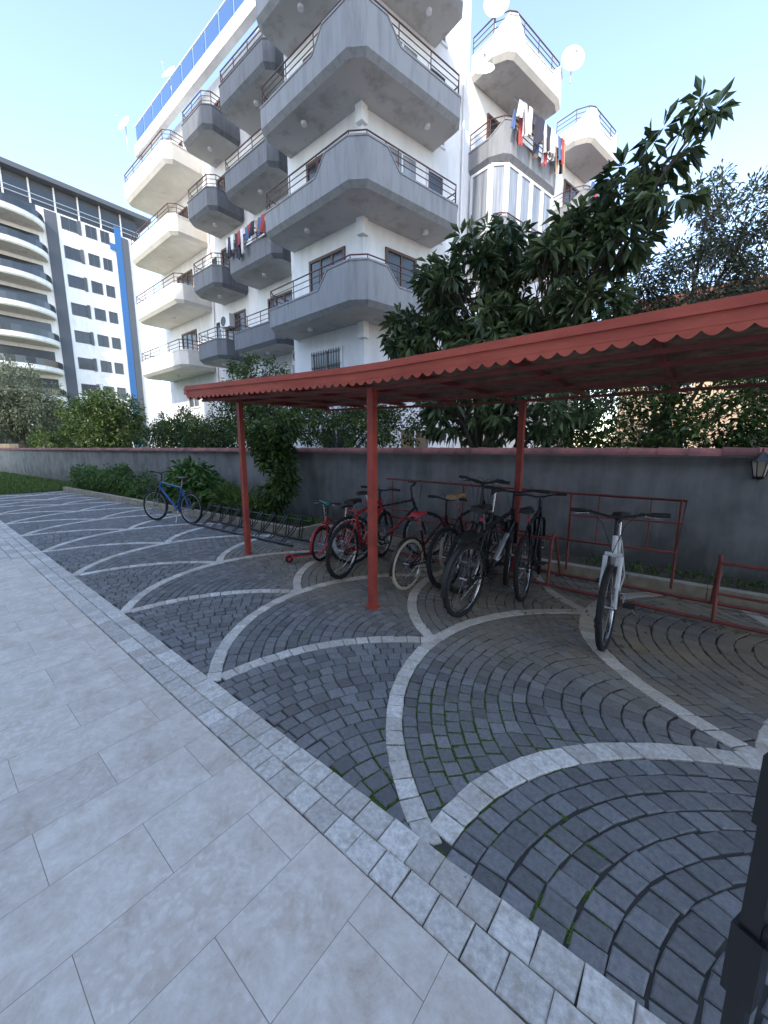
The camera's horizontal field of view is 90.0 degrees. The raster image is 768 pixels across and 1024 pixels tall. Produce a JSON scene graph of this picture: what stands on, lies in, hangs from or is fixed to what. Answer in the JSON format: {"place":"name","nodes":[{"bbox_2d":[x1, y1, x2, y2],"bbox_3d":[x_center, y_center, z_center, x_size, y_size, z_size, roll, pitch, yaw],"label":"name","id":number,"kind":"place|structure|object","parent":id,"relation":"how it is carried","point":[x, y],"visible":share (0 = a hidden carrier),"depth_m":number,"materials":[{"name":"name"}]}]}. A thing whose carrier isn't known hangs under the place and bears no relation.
{"place":"outdoors","nodes":[
{"label":"outdoors","id":0,"kind":"place"},
{"bbox_2d":[0,471,76,494],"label":"lawn","id":1,"kind":"structure","parent":0,"point":[23,480],"depth_m":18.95,"materials":[{"name":"green plant"}]},
{"bbox_2d":[52,387,133,447],"bbox_3d":[-16.342,-4.437,21.730,6.186,5.017,3.600,8,12,38],"label":"citrus tree","id":2,"kind":"object","parent":1,"relation":"on","point":[68,430],"visible":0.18,"depth_m":20.43,"materials":[{"name":"green plant"}]},
{"bbox_2d":[59,384,152,447],"bbox_3d":[-13.117,-3.693,18.445,5.245,4.623,3.515,8,12,38],"label":"citrus tree","id":3,"kind":"object","parent":1,"relation":"on","point":[110,429],"visible":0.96,"depth_m":17.54,"materials":[{"name":"green plant"}]},
{"bbox_2d":[0,558,524,1023],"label":"marble floor","id":4,"kind":"structure","parent":0,"point":[166,857],"depth_m":1.44,"materials":[{"name":"white stone"}]},
{"bbox_2d":[0,490,767,1023],"bbox_3d":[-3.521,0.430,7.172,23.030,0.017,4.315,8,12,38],"label":"cobblestone paving","id":5,"kind":"structure","parent":0,"point":[706,923],"depth_m":2.45,"materials":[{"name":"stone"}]},
{"bbox_2d":[143,470,202,522],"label":"bicycle","id":6,"kind":"object","parent":5,"relation":"on","point":[177,507],"visible":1,"depth_m":8.33,"materials":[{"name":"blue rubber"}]},
{"bbox_2d":[188,503,311,546],"bbox_3d":[-2.687,0.171,7.366,3.302,0.415,0.637,8,12,38],"label":"bicycle rack","id":7,"kind":"object","parent":5,"relation":"on","point":[273,533],"visible":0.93,"depth_m":7.25,"materials":[{"name":"metal"}]},
{"bbox_2d":[284,500,331,562],"bbox_3d":[-1.095,0.270,5.557,0.730,0.839,0.321,-3,10,-19],"label":"kick scooter","id":8,"kind":"object","parent":5,"relation":"on","point":[289,559],"visible":0.63,"depth_m":5.50,"materials":[{"name":"red metal"}]},
{"bbox_2d":[309,500,364,560],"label":"bicycle","id":9,"kind":"object","parent":5,"relation":"on","point":[315,533],"visible":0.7,"depth_m":5.53,"materials":[{"name":"red metal"}]},
{"bbox_2d":[325,485,399,578],"bbox_3d":[-0.273,0.210,5.180,0.573,1.084,1.732,8,12,38],"label":"bicycle","id":10,"kind":"object","parent":5,"relation":"on","point":[363,546],"visible":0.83,"depth_m":4.92,"materials":[{"name":"metal"}]},
{"bbox_2d":[0,491,767,1023],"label":"white sett edging","id":11,"kind":"object","parent":5,"relation":"on","point":[360,831],"visible":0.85,"depth_m":1.90,"materials":[{"name":"stone"}]},
{"bbox_2d":[327,480,448,563],"bbox_3d":[0.062,0.126,5.490,0.543,1.150,1.761,18,20,61],"label":"bicycle","id":12,"kind":"object","parent":5,"relation":"on","point":[381,541],"visible":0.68,"depth_m":5.49,"materials":[{"name":"red paint"}]},
{"bbox_2d":[389,494,466,589],"bbox_3d":[0.594,0.330,4.661,0.501,1.018,1.586,8,12,38],"label":"bicycle","id":13,"kind":"object","parent":5,"relation":"on","point":[418,543],"visible":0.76,"depth_m":4.46,"materials":[{"name":"metal"}]},
{"bbox_2d":[248,570,640,945],"bbox_3d":[0.917,1.052,3.454,2.596,0.005,3.908,8,12,38],"label":"moss","id":14,"kind":"object","parent":5,"relation":"on","point":[485,808],"visible":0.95,"depth_m":2.00,"materials":[{"name":"green plant"}]},
{"bbox_2d":[426,477,504,588],"bbox_3d":[1.065,0.209,4.737,0.607,1.234,1.760,8,12,38],"label":"bicycle","id":15,"kind":"object","parent":5,"relation":"on","point":[436,537],"visible":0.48,"depth_m":4.45,"materials":[{"name":"black metal"}]},
{"bbox_2d":[179,531,762,686],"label":"fallen leaves","id":16,"kind":"object","parent":5,"relation":"on","point":[621,645],"visible":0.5,"depth_m":3.71,"materials":[{"name":"brown plant"}]},
{"bbox_2d":[183,290,767,610],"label":"bicycle shelter","id":17,"kind":"object","parent":5,"relation":"on","point":[722,339],"visible":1,"depth_m":3.15,"materials":[{"name":"red metal"}]},
{"bbox_2d":[444,475,509,593],"bbox_3d":[1.271,0.210,4.523,0.617,1.301,1.750,8,12,38],"label":"bicycle","id":18,"kind":"object","parent":5,"relation":"on","point":[477,523],"visible":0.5,"depth_m":4.25,"materials":[{"name":"black metal"}]},
{"bbox_2d":[441,485,550,617],"bbox_3d":[1.189,0.351,3.974,0.686,1.201,1.880,8,12,38],"label":"bicycle","id":19,"kind":"object","parent":5,"relation":"on","point":[508,541],"visible":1,"depth_m":3.79,"materials":[{"name":"metal"}]},
{"bbox_2d":[386,478,687,588],"bbox_3d":[1.581,0.133,5.244,3.958,1.015,0.120,8,12,38],"label":"bicycle rack","id":20,"kind":"object","parent":5,"relation":"on","point":[679,523],"visible":0.84,"depth_m":4.50,"materials":[{"name":"red metal"}]},
{"bbox_2d":[512,493,566,601],"bbox_3d":[1.683,0.329,4.484,0.569,1.085,1.698,8,12,38],"label":"bicycle","id":21,"kind":"object","parent":5,"relation":"on","point":[534,546],"visible":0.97,"depth_m":4.24,"materials":[{"name":"black metal"}]},
{"bbox_2d":[344,507,767,634],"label":"bicycle rack","id":22,"kind":"object","parent":5,"relation":"on","point":[713,600],"visible":0.62,"depth_m":4.02,"materials":[{"name":"red metal"}]},
{"bbox_2d":[570,507,670,651],"bbox_3d":[2.080,0.482,3.427,0.696,1.124,1.702,8,12,38],"label":"bicycle","id":23,"kind":"object","parent":5,"relation":"on","point":[615,569],"visible":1,"depth_m":3.10,"materials":[{"name":"white metal"}]},
{"bbox_2d":[720,752,767,1023],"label":"post","id":24,"kind":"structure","parent":5,"relation":"on","point":[744,974],"depth_m":0.83,"materials":[{"name":"black metal"}]},
{"bbox_2d":[0,0,767,447],"label":"sky","id":25,"kind":"structure","parent":0,"point":[68,68],"materials":[{"name":"blue"}]},
{"label":"ground","id":26,"kind":"structure","parent":0,"visible":0},
{"bbox_2d":[0,353,67,447],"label":"olive tree","id":27,"kind":"object","parent":26,"relation":"on","point":[23,411],"visible":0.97,"depth_m":27.16,"materials":[{"name":"green plant"}]},
{"bbox_2d":[18,424,121,447],"bbox_3d":[-29.629,-6.554,36.004,25.532,5.029,5.398,8,12,38],"label":"hedge","id":28,"kind":"object","parent":26,"relation":"on","point":[54,440],"visible":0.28,"depth_m":33.49,"materials":[{"name":"green plant"}]},
{"bbox_2d":[0,156,163,447],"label":"apartment building","id":29,"kind":"structure","parent":26,"relation":"on","point":[75,280],"depth_m":45.69,"materials":[{"name":"white paint"}]},
{"bbox_2d":[0,192,126,447],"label":"windows","id":30,"kind":"structure","parent":29,"relation":"in","point":[34,356],"depth_m":42.94,"materials":[{"name":"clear glass"}]},
{"bbox_2d":[138,405,245,447],"bbox_3d":[-7.548,-2.443,14.940,6.456,3.311,2.492,8,12,38],"label":"citrus tree","id":31,"kind":"object","parent":26,"relation":"on","point":[181,434],"visible":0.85,"depth_m":13.85,"materials":[{"name":"green plant"}]},
{"bbox_2d":[206,352,310,447],"bbox_3d":[-3.622,-2.441,11.395,4.169,4.478,2.290,8,12,38],"label":"citrus tree","id":32,"kind":"object","parent":26,"relation":"on","point":[253,411],"visible":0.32,"depth_m":10.94,"materials":[{"name":"green plant"}]},
{"bbox_2d":[277,404,425,447],"bbox_3d":[-0.892,-1.647,9.841,4.504,3.420,2.163,8,12,38],"label":"citrus tree","id":33,"kind":"object","parent":26,"relation":"on","point":[351,418],"visible":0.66,"depth_m":9.29,"materials":[{"name":"green plant"}]},
{"bbox_2d":[134,0,590,447],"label":"walls","id":34,"kind":"structure","parent":26,"relation":"on","point":[480,105],"depth_m":14.13,"materials":[{"name":"white paint"}]},
{"bbox_2d":[116,115,128,151],"bbox_3d":[-13.516,-19.761,19.990,0.582,1.614,0.613,-4,10,-22],"label":"satellite dish","id":35,"kind":"object","parent":34,"relation":"attached to","point":[123,122],"visible":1,"depth_m":20.05,"materials":[{"name":"white metal"}]},
{"bbox_2d":[161,61,174,90],"bbox_3d":[-10.491,-21.224,18.701,0.621,1.082,0.630,-4,10,-21],"label":"satellite dish","id":36,"kind":"object","parent":34,"relation":"attached to","point":[169,71],"visible":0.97,"depth_m":18.79,"materials":[{"name":"white metal"}]},
{"bbox_2d":[198,0,468,447],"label":"drainpipes","id":37,"kind":"object","parent":34,"relation":"attached to","point":[227,320],"visible":0.48,"depth_m":14.17,"materials":[{"name":"white plastic"}]},
{"bbox_2d":[124,0,615,409],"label":"railings","id":38,"kind":"object","parent":34,"relation":"attached to","point":[211,28],"visible":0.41,"depth_m":15.24,"materials":[{"name":"grey metal"}]},
{"bbox_2d":[226,99,599,259],"bbox_3d":[2.637,-12.049,14.866,17.696,4.152,4.163,-2,10,-9],"label":"laundry","id":39,"kind":"object","parent":38,"relation":"hanging from","point":[525,122],"visible":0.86,"depth_m":14.03,"materials":[{"name":"multicoloured fabric"}]},
{"bbox_2d":[124,0,616,429],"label":"balconies","id":40,"kind":"structure","parent":34,"relation":"attached to","point":[360,60],"depth_m":12.84,"materials":[{"name":"grey paint"}]},
{"bbox_2d":[484,0,509,32],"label":"satellite dish","id":41,"kind":"object","parent":40,"relation":"on","point":[493,8],"visible":1,"depth_m":12.85,"materials":[{"name":"white metal"}]},
{"bbox_2d":[561,45,584,82],"bbox_3d":[7.072,-16.847,14.391,0.596,1.134,0.596,-8,12,-40],"label":"satellite dish","id":42,"kind":"object","parent":40,"relation":"on","point":[572,58],"visible":1,"depth_m":14.42,"materials":[{"name":"white metal"}]},
{"bbox_2d":[161,2,579,447],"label":"window frames","id":43,"kind":"structure","parent":34,"relation":"attached to","point":[489,167],"depth_m":13.73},
{"bbox_2d":[178,37,577,447],"bbox_3d":[-1.277,-10.262,16.566,21.579,16.000,8.937,1,10,5],"label":"window glass","id":44,"kind":"object","parent":43,"relation":"in","point":[479,195],"visible":0.2,"depth_m":13.91,"materials":[{"name":"glass"}]},
{"bbox_2d":[471,52,494,82],"bbox_3d":[3.255,-14.615,12.639,0.660,0.686,0.560,8,12,38],"label":"satellite dish","id":45,"kind":"object","parent":34,"relation":"attached to","point":[483,68],"visible":1,"depth_m":12.74,"materials":[{"name":"white metal"}]},
{"bbox_2d":[0,447,767,582],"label":"boundary wall","id":46,"kind":"structure","parent":26,"relation":"on","point":[723,492],"depth_m":5.44,"materials":[{"name":"concrete"}]},
{"bbox_2d":[749,448,767,480],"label":"wall lantern","id":47,"kind":"object","parent":46,"relation":"attached to","point":[759,465],"depth_m":4.06,"materials":[{"name":"black metal"}]},
{"bbox_2d":[63,487,767,610],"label":"kerb","id":48,"kind":"structure","parent":26,"relation":"on","point":[690,589],"depth_m":4.73,"materials":[{"name":"concrete"}]},
{"bbox_2d":[73,487,767,599],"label":"planting bed","id":49,"kind":"object","parent":26,"relation":"on","point":[575,559],"visible":0.04,"depth_m":5.15,"materials":[{"name":"soil"}]},
{"bbox_2d":[66,463,161,497],"bbox_3d":[-9.441,-1.110,13.142,6.498,1.234,1.193,7,12,35],"label":"flowering shrub","id":50,"kind":"object","parent":49,"relation":"on","point":[93,477],"visible":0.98,"depth_m":12.53,"materials":[{"name":"green plant"}]},
{"bbox_2d":[153,455,232,510],"bbox_3d":[-4.861,-0.724,9.859,2.787,1.496,1.398,8,12,38],"label":"broadleaf shrub","id":51,"kind":"object","parent":49,"relation":"on","point":[201,481],"visible":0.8,"depth_m":9.48,"materials":[{"name":"green plant"}]},
{"bbox_2d":[77,484,320,526],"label":"bed plants","id":52,"kind":"object","parent":49,"relation":"on","point":[313,520],"visible":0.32,"depth_m":8.79,"materials":[{"name":"green plant"}]},
{"bbox_2d":[204,480,264,516],"bbox_3d":[-3.277,-0.181,8.697,2.137,1.070,1.089,8,12,38],"label":"flowering shrub","id":53,"kind":"object","parent":49,"relation":"on","point":[231,495],"visible":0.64,"depth_m":8.58,"materials":[{"name":"green plant"}]},
{"bbox_2d":[235,407,310,518],"bbox_3d":[-2.300,-0.944,8.058,1.820,2.419,1.065,8,12,38],"label":"climbing shrub","id":54,"kind":"object","parent":49,"relation":"on","point":[271,445],"visible":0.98,"depth_m":7.78,"materials":[{"name":"green plant"}]},
{"bbox_2d":[582,554,767,593],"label":"bed plants","id":55,"kind":"object","parent":49,"relation":"on","point":[653,571],"visible":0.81,"depth_m":4.49,"materials":[{"name":"green plant"}]},
{"bbox_2d":[376,75,741,447],"bbox_3d":[2.296,-2.762,7.157,5.834,6.517,2.503,8,12,38],"label":"loquat tree","id":56,"kind":"object","parent":26,"relation":"on","point":[506,311],"visible":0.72,"depth_m":6.33,"materials":[{"name":"green plant"}]},
{"bbox_2d":[527,383,693,447],"bbox_3d":[5.482,-2.369,9.530,3.956,4.950,2.441,8,12,38],"label":"olive tree","id":57,"kind":"object","parent":26,"relation":"on","point":[603,409],"visible":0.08,"depth_m":9.31,"materials":[{"name":"green plant"}]},
{"bbox_2d":[526,377,767,447],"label":"hedge","id":58,"kind":"object","parent":26,"relation":"on","point":[681,431],"visible":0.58,"depth_m":6.11,"materials":[{"name":"green plant"}]},
{"bbox_2d":[590,158,767,445],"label":"olive tree","id":59,"kind":"object","parent":26,"relation":"on","point":[727,247],"visible":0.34,"depth_m":6.16,"materials":[{"name":"green plant"}]},
{"bbox_2d":[616,276,767,447],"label":"walls","id":60,"kind":"structure","parent":26,"relation":"on","point":[708,383],"depth_m":14.99,"materials":[{"name":"beige paint"}]},
{"bbox_2d":[645,379,767,447],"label":"windows","id":61,"kind":"structure","parent":60,"relation":"attached to","point":[752,434],"depth_m":14.28,"materials":[{"name":"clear glass"}]}
]}

